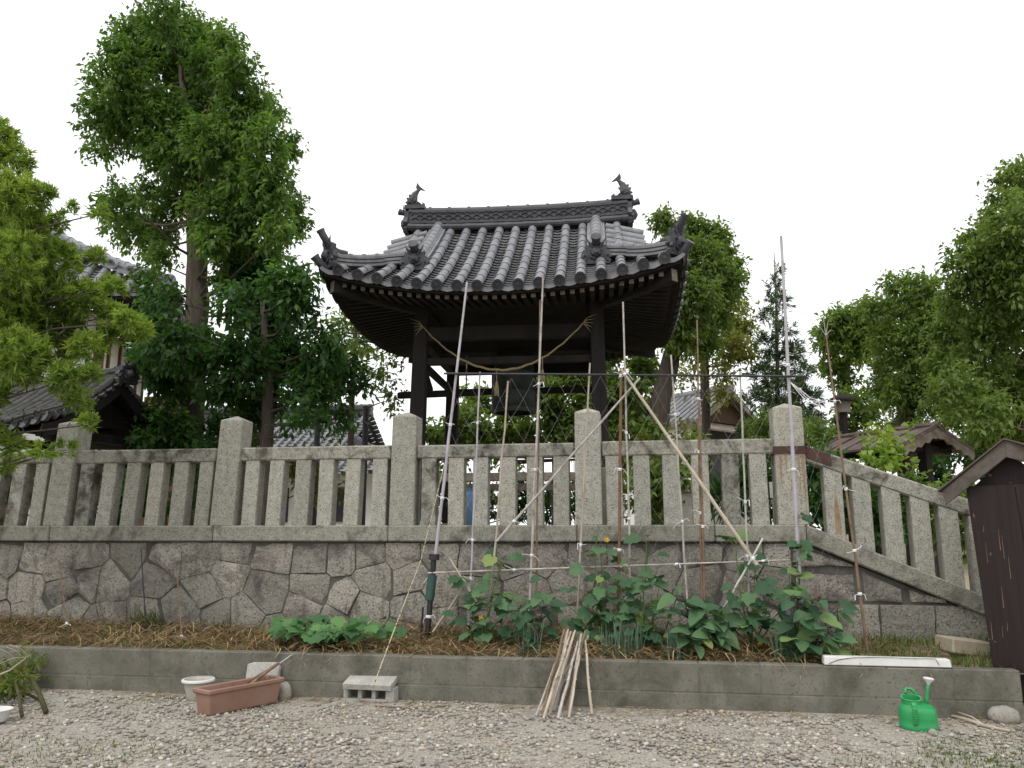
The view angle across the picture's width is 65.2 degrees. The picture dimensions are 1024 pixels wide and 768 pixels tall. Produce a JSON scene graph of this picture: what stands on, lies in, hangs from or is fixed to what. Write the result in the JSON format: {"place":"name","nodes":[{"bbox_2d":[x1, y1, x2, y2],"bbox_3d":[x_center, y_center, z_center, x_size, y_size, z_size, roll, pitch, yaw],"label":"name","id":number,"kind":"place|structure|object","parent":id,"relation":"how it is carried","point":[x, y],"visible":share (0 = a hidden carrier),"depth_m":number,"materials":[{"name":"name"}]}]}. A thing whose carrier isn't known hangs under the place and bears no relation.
{"place":"outdoors","nodes":[
{"label":"outdoors","id":0,"kind":"place"},
{"bbox_2d":[0,210,184,525],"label":"temple hall","id":1,"kind":"structure","parent":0,"point":[119,267],"depth_m":16.44,"materials":[{"name":"tile"}]},
{"bbox_2d":[362,406,368,524],"bbox_3d":[-2.676,1.541,14.463,0.120,2.301,0.120,-4,-11,22],"label":"iron pole","id":2,"kind":"object","parent":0,"point":[365,428],"visible":0.46,"depth_m":14.51,"materials":[{"name":"metal"}]},
{"bbox_2d":[0,688,1023,767],"bbox_3d":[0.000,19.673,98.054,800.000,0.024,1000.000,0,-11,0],"label":"gravel yard ground","id":3,"kind":"structure","parent":0,"point":[535,726],"depth_m":5.23,"materials":[{"name":"gravel"}]},
{"bbox_2d":[0,660,40,717],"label":"cut branch","id":4,"kind":"object","parent":3,"relation":"on","point":[19,696],"visible":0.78,"depth_m":6.21,"materials":[{"name":"green plant"}]},
{"bbox_2d":[0,635,49,681],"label":"cut branch","id":5,"kind":"object","parent":4,"relation":"on","point":[32,663],"visible":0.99,"depth_m":6.26,"materials":[{"name":"plant"}]},
{"bbox_2d":[0,649,48,713],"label":"cut branch","id":6,"kind":"object","parent":3,"relation":"on","point":[41,699],"visible":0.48,"depth_m":6.23,"materials":[{"name":"green plant"}]},
{"bbox_2d":[0,647,52,700],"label":"cut branch","id":7,"kind":"object","parent":3,"relation":"on","point":[33,656],"visible":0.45,"depth_m":6.71,"materials":[{"name":"green plant"}]},
{"bbox_2d":[0,109,156,478],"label":"yew pine","id":8,"kind":"object","parent":3,"relation":"on","point":[34,329],"visible":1,"depth_m":7.05,"materials":[{"name":"green plant"}]},
{"bbox_2d":[181,676,214,700],"bbox_3d":[-2.505,2.431,6.378,0.256,0.160,0.256,0,-11,0],"label":"plant pot","id":9,"kind":"object","parent":3,"relation":"on","point":[190,683],"visible":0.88,"depth_m":6.30,"materials":[{"name":"plastic"}]},
{"bbox_2d":[192,675,284,715],"bbox_3d":[-2.068,2.360,6.070,0.211,0.186,0.683,-7,-13,34],"label":"terracotta planter","id":10,"kind":"object","parent":3,"relation":"on","point":[222,697],"visible":1,"depth_m":5.99,"materials":[{"name":"plastic"}]},
{"bbox_2d":[246,662,280,677],"bbox_3d":[-2.026,2.402,6.490,0.280,0.276,0.112,-2,-11,9],"label":"leaning slab","id":11,"kind":"object","parent":3,"relation":"on","point":[254,669],"depth_m":6.50,"materials":[{"name":"stone"}]},
{"bbox_2d":[278,681,291,700],"bbox_3d":[-1.825,2.474,6.411,0.119,0.176,0.120,0,-11,0],"label":"stone","id":12,"kind":"object","parent":3,"relation":"on","point":[285,691],"visible":0.66,"depth_m":6.37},
{"bbox_2d":[343,675,397,702],"bbox_3d":[-1.121,2.419,6.352,0.420,0.192,0.200,-2,-11,12],"label":"hollow concrete block","id":13,"kind":"object","parent":3,"relation":"on","point":[363,684],"depth_m":6.30,"materials":[{"name":"concrete"}]},
{"bbox_2d":[0,645,1023,720],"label":"concrete block wall","id":14,"kind":"structure","parent":3,"relation":"on","point":[977,692],"depth_m":6.18,"materials":[{"name":"concrete"}]},
{"bbox_2d":[822,655,951,667],"bbox_3d":[2.769,2.054,5.932,0.888,0.065,0.105,-2,-11,9],"label":"foam bar","id":15,"kind":"object","parent":14,"relation":"on","point":[852,660],"visible":1,"depth_m":5.90,"materials":[{"name":"white plastic"}]},
{"bbox_2d":[0,614,1023,767],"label":"grass","id":16,"kind":"structure","parent":3,"relation":"on","point":[954,658],"depth_m":6.50,"materials":[{"name":"plant"}]},
{"bbox_2d":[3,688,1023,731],"bbox_3d":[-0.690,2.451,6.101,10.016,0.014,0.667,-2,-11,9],"label":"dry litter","id":17,"kind":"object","parent":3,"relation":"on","point":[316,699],"visible":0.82,"depth_m":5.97,"materials":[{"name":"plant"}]},
{"bbox_2d":[541,629,564,714],"bbox_3d":[0.312,2.154,5.995,0.027,0.569,0.423,-6,-12,28],"label":"bamboo stick","id":18,"kind":"object","parent":3,"relation":"on","point":[552,674],"visible":0.94,"depth_m":5.98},
{"bbox_2d":[542,631,571,718],"bbox_3d":[0.340,2.150,5.942,0.026,0.558,0.520,-6,-12,27],"label":"bamboo stick","id":19,"kind":"object","parent":3,"relation":"on","point":[553,684],"visible":0.98,"depth_m":5.90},
{"bbox_2d":[548,630,575,716],"bbox_3d":[0.376,2.150,5.976,0.022,0.567,0.415,-7,-13,34],"label":"bamboo stick","id":20,"kind":"object","parent":3,"relation":"on","point":[557,687],"visible":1,"depth_m":5.94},
{"bbox_2d":[556,641,578,718],"bbox_3d":[0.418,2.186,5.934,0.027,0.486,0.485,-4,-11,23],"label":"bamboo stick","id":21,"kind":"object","parent":3,"relation":"on","point":[566,686],"visible":1,"depth_m":5.90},
{"bbox_2d":[584,640,592,713],"bbox_3d":[0.572,2.190,5.999,0.028,0.495,0.266,1,-11,-5],"label":"bamboo stick","id":22,"kind":"object","parent":3,"relation":"on","point":[588,685],"visible":1,"depth_m":5.97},
{"bbox_2d":[898,677,938,731],"bbox_3d":[2.760,2.171,5.444,0.255,0.336,0.225,0,-11,0],"label":"watering can","id":23,"kind":"object","parent":3,"relation":"on","point":[916,713],"visible":0.99,"depth_m":5.38,"materials":[{"name":"green plastic"}]},
{"bbox_2d":[937,438,1023,703],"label":"brown wooden shed","id":24,"kind":"structure","parent":3,"relation":"on","point":[995,496],"depth_m":6.05,"materials":[{"name":"wood"}]},
{"bbox_2d":[951,712,1010,731],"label":"dry branch","id":25,"kind":"object","parent":3,"relation":"on","point":[976,721],"visible":0.99,"depth_m":5.52,"materials":[{"name":"brown wood"}]},
{"bbox_2d":[987,705,1020,724],"bbox_3d":[3.460,2.336,5.627,0.220,0.147,0.161,0,-11,0],"label":"stone","id":26,"kind":"object","parent":3,"relation":"on","point":[1004,714],"visible":0.75,"depth_m":5.58,"materials":[{"name":"stone"}]},
{"bbox_2d":[0,610,1023,680],"bbox_3d":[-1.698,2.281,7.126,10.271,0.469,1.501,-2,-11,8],"label":"straw mulch","id":27,"kind":"object","parent":0,"point":[261,634],"visible":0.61,"depth_m":6.97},
{"bbox_2d":[118,603,168,628],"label":"weed","id":28,"kind":"object","parent":27,"relation":"on","point":[140,619],"visible":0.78,"depth_m":7.77,"materials":[{"name":"green plant"}]},
{"bbox_2d":[266,614,407,646],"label":"squash plant","id":29,"kind":"object","parent":27,"relation":"on","point":[319,628],"visible":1,"depth_m":6.84,"materials":[{"name":"green plant"}]},
{"bbox_2d":[0,525,806,637],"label":"stone retaining wall","id":30,"kind":"structure","parent":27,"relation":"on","point":[348,571],"depth_m":7.77,"materials":[{"name":"stone"}]},
{"bbox_2d":[0,403,831,525],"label":"granite fence","id":31,"kind":"object","parent":30,"relation":"on","point":[67,490],"visible":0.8,"depth_m":7.89,"materials":[{"name":"stone"}]},
{"bbox_2d":[373,462,453,686],"bbox_3d":[-0.894,1.534,6.955,0.198,1.836,1.493,-4,-11,19],"label":"twisted rope","id":32,"kind":"object","parent":31,"relation":"hanging from","point":[413,578],"visible":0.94,"depth_m":7.13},
{"bbox_2d":[423,554,439,638],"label":"pipe stake","id":33,"kind":"object","parent":27,"relation":"on","point":[431,585],"visible":0.97,"depth_m":7.17,"materials":[{"name":"green plastic"}]},
{"bbox_2d":[424,282,467,583],"bbox_3d":[-0.614,0.534,7.456,0.381,3.081,0.045,-2,-11,10],"label":"garden stake","id":34,"kind":"object","parent":33,"relation":"attached to","point":[446,464],"visible":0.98,"depth_m":7.45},
{"bbox_2d":[464,372,480,633],"bbox_3d":[-0.362,1.079,7.316,0.158,2.424,0.032,-2,-11,10],"label":"garden stake","id":35,"kind":"object","parent":27,"relation":"on","point":[472,537],"visible":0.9,"depth_m":7.32,"materials":[{"name":"wood"}]},
{"bbox_2d":[441,547,540,648],"bbox_3d":[-0.184,1.843,6.937,0.739,0.849,0.606,7,-13,-34],"label":"cucumber plant","id":36,"kind":"object","parent":27,"relation":"on","point":[499,603],"visible":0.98,"depth_m":6.91,"materials":[{"name":"green plant"}]},
{"bbox_2d":[486,381,508,631],"bbox_3d":[-0.131,1.118,7.273,0.204,2.328,0.036,-1,-11,5],"label":"garden stake","id":37,"kind":"object","parent":27,"relation":"on","point":[495,543],"visible":0.72,"depth_m":7.29,"materials":[{"name":"grey wood"}]},
{"bbox_2d":[511,619,544,655],"bbox_3d":[0.136,2.073,6.556,0.292,0.281,0.182,4,-11,-19],"label":"spring onion","id":38,"kind":"object","parent":27,"relation":"on","point":[524,649],"visible":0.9,"depth_m":6.55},
{"bbox_2d":[497,587,569,648],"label":"aubergine plant","id":39,"kind":"object","parent":27,"relation":"on","point":[543,599],"visible":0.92,"depth_m":6.71,"materials":[{"name":"green plant"}]},
{"bbox_2d":[525,278,543,625],"bbox_3d":[0.195,0.616,7.302,0.216,3.305,0.040,-1,-11,3],"label":"garden stake","id":40,"kind":"object","parent":27,"relation":"on","point":[533,510],"visible":0.91,"depth_m":7.29,"materials":[{"name":"grey wood"}]},
{"bbox_2d":[535,300,540,627],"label":"garden stake","id":41,"kind":"object","parent":27,"relation":"on","point":[537,482],"visible":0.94,"depth_m":7.24,"materials":[{"name":"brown wood"}]},
{"bbox_2d":[575,363,590,635],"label":"garden stake","id":42,"kind":"object","parent":27,"relation":"on","point":[581,531],"visible":0.82,"depth_m":7.17,"materials":[{"name":"brown wood"}]},
{"bbox_2d":[560,526,647,647],"bbox_3d":[0.772,1.725,6.840,0.816,1.028,0.520,0,-11,0],"label":"cucumber plant","id":43,"kind":"object","parent":27,"relation":"on","point":[604,616],"visible":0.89,"depth_m":6.76,"materials":[{"name":"green plant"}]},
{"bbox_2d":[597,621,627,655],"bbox_3d":[0.824,2.038,6.461,0.313,0.283,0.191,4,-11,-20],"label":"spring onion","id":44,"kind":"object","parent":27,"relation":"on","point":[611,643],"visible":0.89,"depth_m":6.44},
{"bbox_2d":[614,368,627,641],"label":"garden stake","id":45,"kind":"object","parent":27,"relation":"on","point":[619,468],"visible":0.91,"depth_m":7.11,"materials":[{"name":"wood"}]},
{"bbox_2d":[496,377,640,541],"bbox_3d":[0.510,0.672,7.174,1.315,1.461,0.035,-1,-11,7],"label":"diagonal strut","id":46,"kind":"object","parent":45,"relation":"attached to","point":[557,472],"visible":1,"depth_m":7.16,"materials":[{"name":"grey wood"}]},
{"bbox_2d":[428,558,789,573],"bbox_3d":[0.797,1.595,6.996,3.150,0.153,0.031,-2,-11,9],"label":"crossbar","id":47,"kind":"object","parent":45,"relation":"attached to","point":[624,565],"visible":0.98,"depth_m":7.00,"materials":[{"name":"grey wood"}]},
{"bbox_2d":[444,372,805,377],"bbox_3d":[0.973,-0.083,7.296,3.268,0.146,0.024,-2,-11,9],"label":"crossbar","id":48,"kind":"object","parent":45,"relation":"attached to","point":[674,375],"visible":1,"depth_m":7.27,"materials":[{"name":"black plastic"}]},
{"bbox_2d":[445,370,835,593],"bbox_3d":[1.055,0.866,7.090,3.404,1.925,0.041,-2,-11,9],"label":"climbing net","id":49,"kind":"object","parent":45,"relation":"attached to","point":[636,477],"visible":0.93,"depth_m":7.08,"materials":[{"name":"plastic"}]},
{"bbox_2d":[619,368,757,565],"bbox_3d":[1.497,0.675,6.920,1.130,1.742,0.050,-4,-11,22],"label":"diagonal strut","id":50,"kind":"object","parent":45,"relation":"attached to","point":[726,521],"visible":1,"depth_m":6.86,"materials":[{"name":"brown wood"}]},
{"bbox_2d":[622,302,636,627],"bbox_3d":[1.041,0.740,7.159,0.130,3.060,0.036,-2,-11,9],"label":"garden stake","id":51,"kind":"object","parent":27,"relation":"on","point":[628,518],"visible":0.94,"depth_m":7.18,"materials":[{"name":"grey wood"}]},
{"bbox_2d":[619,622,647,656],"bbox_3d":[0.953,2.044,6.428,0.204,0.273,0.214,-10,-14,42],"label":"spring onion","id":52,"kind":"object","parent":27,"relation":"on","point":[637,640],"visible":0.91,"depth_m":6.42,"materials":[{"name":"plant"}]},
{"bbox_2d":[613,532,681,650],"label":"cucumber plant","id":53,"kind":"object","parent":27,"relation":"on","point":[627,616],"visible":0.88,"depth_m":6.66,"materials":[{"name":"green plant"}]},
{"bbox_2d":[657,624,690,659],"bbox_3d":[1.297,2.061,6.397,0.304,0.274,0.216,0,-11,0],"label":"spring onion","id":54,"kind":"object","parent":27,"relation":"on","point":[671,642],"visible":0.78,"depth_m":6.35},
{"bbox_2d":[669,355,688,620],"bbox_3d":[1.482,0.959,7.053,0.146,2.491,0.031,-1,-11,7],"label":"garden stake","id":55,"kind":"object","parent":27,"relation":"on","point":[682,523],"visible":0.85,"depth_m":7.05,"materials":[{"name":"grey wood"}]},
{"bbox_2d":[656,585,740,659],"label":"aubergine plant","id":56,"kind":"object","parent":27,"relation":"on","point":[710,633],"visible":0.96,"depth_m":6.39,"materials":[{"name":"green plant"}]},
{"bbox_2d":[692,320,705,617],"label":"garden stake","id":57,"kind":"object","parent":27,"relation":"on","point":[700,522],"visible":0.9,"depth_m":7.04,"materials":[{"name":"brown wood"}]},
{"bbox_2d":[698,400,708,613],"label":"garden stake","id":58,"kind":"object","parent":27,"relation":"on","point":[703,537],"visible":0.85,"depth_m":6.96,"materials":[{"name":"brown wood"}]},
{"bbox_2d":[738,372,750,611],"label":"garden stake","id":59,"kind":"object","parent":27,"relation":"on","point":[746,531],"visible":0.83,"depth_m":6.97,"materials":[{"name":"grey wood"}]},
{"bbox_2d":[714,530,805,650],"bbox_3d":[2.049,1.708,6.658,0.711,0.975,0.660,0,-11,0],"label":"cucumber plant","id":60,"kind":"object","parent":27,"relation":"on","point":[749,623],"visible":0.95,"depth_m":6.50,"materials":[{"name":"green plant"}]},
{"bbox_2d":[769,628,797,661],"bbox_3d":[2.143,2.042,6.298,0.230,0.269,0.224,-5,-12,23],"label":"spring onion","id":61,"kind":"object","parent":27,"relation":"on","point":[776,655],"visible":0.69,"depth_m":6.25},
{"bbox_2d":[780,236,802,627],"bbox_3d":[2.446,0.391,7.007,0.124,3.555,0.051,0,-11,0],"label":"garden stake","id":62,"kind":"object","parent":27,"relation":"on","point":[796,516],"visible":0.83,"depth_m":7.00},
{"bbox_2d":[779,512,813,628],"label":"cucumber plant","id":63,"kind":"object","parent":27,"relation":"on","point":[806,545],"visible":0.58,"depth_m":6.74,"materials":[{"name":"green plant"}]},
{"bbox_2d":[774,590,858,662],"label":"aubergine plant","id":64,"kind":"object","parent":27,"relation":"on","point":[807,635],"visible":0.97,"depth_m":6.22,"materials":[{"name":"green plant"}]},
{"bbox_2d":[818,314,868,653],"bbox_3d":[2.760,0.779,6.673,0.220,2.834,0.040,-1,-11,6],"label":"garden stake","id":65,"kind":"object","parent":27,"relation":"on","point":[859,594],"visible":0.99,"depth_m":6.61,"materials":[{"name":"brown wood"}]},
{"bbox_2d":[793,525,988,642],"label":"sloped stone wall","id":66,"kind":"structure","parent":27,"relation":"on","point":[904,599],"depth_m":6.97,"materials":[{"name":"stone"}]},
{"bbox_2d":[805,446,981,594],"bbox_3d":[3.745,1.269,7.110,2.134,1.464,0.165,-2,-11,9],"label":"sloped granite balustrade","id":67,"kind":"object","parent":66,"relation":"on","point":[920,498],"visible":0.57,"depth_m":7.11,"materials":[{"name":"stone"}]},
{"bbox_2d":[935,634,990,655],"bbox_3d":[3.620,2.103,6.422,0.329,0.155,0.260,0,-11,-3],"label":"stone block","id":68,"kind":"object","parent":27,"relation":"on","point":[954,644],"depth_m":6.30,"materials":[{"name":"stone"}]},
{"bbox_2d":[0,0,1023,529],"label":"sky","id":69,"kind":"structure","parent":0,"point":[858,134],"materials":[{"name":"white"}]},
{"bbox_2d":[846,535,969,589],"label":"temple yard ground","id":70,"kind":"structure","parent":0,"point":[966,577],"depth_m":11.38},
{"bbox_2d":[0,360,172,525],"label":"tiled gate","id":71,"kind":"structure","parent":70,"relation":"on","point":[116,398],"depth_m":10.26,"materials":[{"name":"tile"}]},
{"bbox_2d":[4,465,198,518],"bbox_3d":[-5.120,1.292,9.433,3.160,1.048,1.104,1,-11,-5],"label":"dark hedge shrub","id":72,"kind":"object","parent":70,"relation":"on","point":[168,500],"visible":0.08,"depth_m":9.44,"materials":[{"name":"green plant"}]},
{"bbox_2d":[123,398,228,525],"bbox_3d":[-4.318,1.082,10.559,1.642,1.869,1.267,0,-11,0],"label":"dark shrub","id":73,"kind":"object","parent":70,"relation":"on","point":[173,428],"visible":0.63,"depth_m":10.40,"materials":[{"name":"green plant"}]},
{"bbox_2d":[66,0,316,525],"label":"camphor tree","id":74,"kind":"object","parent":70,"relation":"on","point":[188,137],"visible":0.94,"depth_m":11.06,"materials":[{"name":"green plant"}]},
{"bbox_2d":[120,248,381,525],"bbox_3d":[-3.402,-0.052,10.183,3.446,3.973,2.517,0,-11,0],"label":"spreading tree","id":75,"kind":"object","parent":70,"relation":"on","point":[264,301],"visible":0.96,"depth_m":9.80,"materials":[{"name":"green plant"}]},
{"bbox_2d":[251,418,344,509],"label":"olive shrub","id":76,"kind":"object","parent":70,"relation":"on","point":[292,470],"visible":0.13,"depth_m":10.95,"materials":[{"name":"green plant"}]},
{"bbox_2d":[176,404,441,541],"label":"tiled house","id":77,"kind":"structure","parent":70,"relation":"on","point":[375,436],"depth_m":25.34,"materials":[{"name":"tile"}]},
{"bbox_2d":[316,487,344,521],"bbox_3d":[-5.267,3.549,23.557,1.200,1.000,0.060,-2,-11,9],"label":"window","id":78,"kind":"structure","parent":77,"relation":"in","point":[339,509],"depth_m":23.48,"materials":[{"name":"metal"}]},
{"bbox_2d":[312,410,320,524],"bbox_3d":[-3.549,1.541,14.463,0.120,2.301,0.120,4,-11,-22],"label":"iron pole","id":79,"kind":"object","parent":70,"relation":"on","point":[316,443],"depth_m":14.47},
{"bbox_2d":[310,308,409,445],"bbox_3d":[-2.638,0.477,14.257,2.362,4.418,1.514,-9,-14,40],"label":"thin twiggy tree","id":80,"kind":"object","parent":70,"relation":"on","point":[365,350],"visible":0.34,"depth_m":14.06,"materials":[{"name":"green plant"}]},
{"bbox_2d":[466,488,472,524],"bbox_3d":[-0.532,1.510,9.673,0.237,0.500,0.240,0,-11,0],"label":"blue container","id":81,"kind":"object","parent":70,"relation":"on","point":[469,493],"visible":0.32,"depth_m":9.57,"materials":[{"name":"plastic"}]},
{"bbox_2d":[310,173,694,524],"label":"bell tower","id":82,"kind":"structure","parent":70,"relation":"on","point":[602,260],"depth_m":10.96,"materials":[{"name":"tile"}]},
{"bbox_2d":[397,355,483,398],"bbox_3d":[-1.090,-0.118,12.227,1.337,0.673,0.110,-2,-11,9],"label":"bell striker","id":83,"kind":"object","parent":82,"relation":"hanging from","point":[446,393],"visible":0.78,"depth_m":12.12,"materials":[{"name":"wood"}]},
{"bbox_2d":[412,314,595,395],"bbox_3d":[-0.138,-0.387,10.729,2.548,1.109,0.066,-2,-11,9],"label":"sacred straw rope","id":84,"kind":"object","parent":82,"relation":"hanging from","point":[496,387],"visible":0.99,"depth_m":10.65,"materials":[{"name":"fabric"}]},
{"bbox_2d":[491,348,536,415],"bbox_3d":[0.030,-0.132,12.054,0.704,1.150,0.704,0,-11,0],"label":"temple bell","id":85,"kind":"object","parent":82,"relation":"hanging from","point":[522,384],"visible":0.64,"depth_m":11.77,"materials":[{"name":"grey metal"}]},
{"bbox_2d":[439,466,627,524],"bbox_3d":[0.186,2.565,17.808,4.950,1.702,1.484,0,-11,0],"label":"hedge","id":86,"kind":"object","parent":70,"relation":"on","point":[521,503],"visible":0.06,"depth_m":17.70,"materials":[{"name":"green plant"}]},
{"bbox_2d":[426,348,677,524],"bbox_3d":[0.733,0.885,16.497,5.413,4.473,3.123,0,-11,0],"label":"maple tree","id":87,"kind":"object","parent":70,"relation":"on","point":[638,416],"visible":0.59,"depth_m":15.75,"materials":[{"name":"green plant"}]},
{"bbox_2d":[602,467,606,524],"bbox_3d":[0.971,1.205,8.362,0.205,0.669,0.080,-2,-11,9],"label":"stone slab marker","id":88,"kind":"object","parent":70,"relation":"on","point":[604,497],"visible":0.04,"depth_m":8.33,"materials":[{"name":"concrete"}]},
{"bbox_2d":[622,416,697,483],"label":"garden shrub","id":89,"kind":"object","parent":70,"relation":"on","point":[641,438],"visible":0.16,"depth_m":12.32,"materials":[{"name":"green plant"}]},
{"bbox_2d":[573,384,755,524],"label":"white storehouse","id":90,"kind":"structure","parent":70,"relation":"on","point":[723,421],"depth_m":25.18,"materials":[{"name":"tile"}]},
{"bbox_2d":[693,429,746,483],"bbox_3d":[6.636,3.182,24.876,2.900,3.408,0.055,8,-13,-38],"label":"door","id":91,"kind":"structure","parent":90,"relation":"in","point":[715,434],"depth_m":24.82,"materials":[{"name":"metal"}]},
{"bbox_2d":[622,426,712,524],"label":"leafy shrub","id":92,"kind":"object","parent":70,"relation":"on","point":[656,490],"visible":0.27,"depth_m":9.86,"materials":[{"name":"green plant"}]},
{"bbox_2d":[641,201,752,524],"bbox_3d":[3.653,-0.483,15.780,2.294,6.876,2.798,-4,-11,20],"label":"slanting tree","id":93,"kind":"object","parent":70,"relation":"on","point":[715,278],"visible":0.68,"depth_m":15.53,"materials":[{"name":"green plant"}]},
{"bbox_2d":[681,489,749,524],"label":"stone plinth","id":94,"kind":"structure","parent":70,"relation":"on","point":[687,508],"depth_m":15.50,"materials":[{"name":"stone"}]},
{"bbox_2d":[672,292,763,481],"bbox_3d":[4.723,0.510,18.050,2.362,5.759,2.149,0,-11,0],"label":"olive leaved tree","id":95,"kind":"object","parent":70,"relation":"on","point":[744,327],"visible":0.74,"depth_m":18.03,"materials":[{"name":"green plant"}]},
{"bbox_2d":[689,437,773,524],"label":"blade leaved shrub","id":96,"kind":"object","parent":70,"relation":"on","point":[715,490],"visible":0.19,"depth_m":9.44,"materials":[{"name":"green plant"}]},
{"bbox_2d":[731,255,828,438],"bbox_3d":[5.579,0.148,16.814,2.450,6.129,1.449,5,-12,-23],"label":"narrow conifer","id":97,"kind":"object","parent":70,"relation":"on","point":[762,394],"visible":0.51,"depth_m":16.68,"materials":[{"name":"green plant"}]},
{"bbox_2d":[739,404,844,465],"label":"sunlit hedge","id":98,"kind":"object","parent":70,"relation":"on","point":[812,438],"visible":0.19,"depth_m":13.49,"materials":[{"name":"green plant"}]},
{"bbox_2d":[828,394,856,542],"bbox_3d":[6.273,1.819,14.920,0.368,3.314,0.368,3,-11,-17],"label":"wooden lantern","id":99,"kind":"object","parent":70,"relation":"on","point":[843,407],"visible":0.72,"depth_m":15.09,"materials":[{"name":"wood"}]},
{"bbox_2d":[805,293,899,525],"bbox_3d":[8.575,0.735,19.701,2.322,6.043,1.916,-4,-11,20],"label":"round headed tree","id":100,"kind":"object","parent":70,"relation":"on","point":[846,337],"visible":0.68,"depth_m":19.87,"materials":[{"name":"green plant"}]},
{"bbox_2d":[806,441,908,547],"bbox_3d":[3.856,1.351,9.072,1.733,1.372,0.874,2,-11,-8],"label":"glossy shrub","id":101,"kind":"object","parent":70,"relation":"on","point":[815,500],"visible":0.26,"depth_m":8.90,"materials":[{"name":"green plant"}]},
{"bbox_2d":[851,421,919,473],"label":"round leaf sapling","id":102,"kind":"object","parent":70,"relation":"on","point":[887,461],"visible":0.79,"depth_m":9.34,"materials":[{"name":"green plant"}]},
{"bbox_2d":[819,421,974,577],"bbox_3d":[5.466,1.867,11.523,1.488,2.469,1.760,5,-12,-26],"label":"rust roofed shelter","id":103,"kind":"object","parent":70,"relation":"on","point":[932,439],"visible":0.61,"depth_m":11.16,"materials":[{"name":"metal"}]},
{"bbox_2d":[825,265,979,534],"bbox_3d":[8.388,0.259,16.879,2.858,5.952,3.986,-10,-15,43],"label":"bushy tree","id":104,"kind":"object","parent":70,"relation":"on","point":[901,389],"visible":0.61,"depth_m":17.02,"materials":[{"name":"green plant"}]},
{"bbox_2d":[812,437,996,523],"bbox_3d":[6.171,1.746,12.400,3.180,2.201,1.377,0,-11,0],"label":"ramp shrub","id":105,"kind":"object","parent":70,"relation":"on","point":[943,460],"visible":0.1,"depth_m":12.20,"materials":[{"name":"green plant"}]},
{"bbox_2d":[899,466,975,576],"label":"green shrub","id":106,"kind":"object","parent":70,"relation":"on","point":[916,478],"visible":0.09,"depth_m":8.95,"materials":[{"name":"green plant"}]},
{"bbox_2d":[912,152,1023,468],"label":"overhanging tree","id":107,"kind":"object","parent":70,"relation":"on","point":[988,255],"visible":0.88,"depth_m":11.30,"materials":[{"name":"green plant"}]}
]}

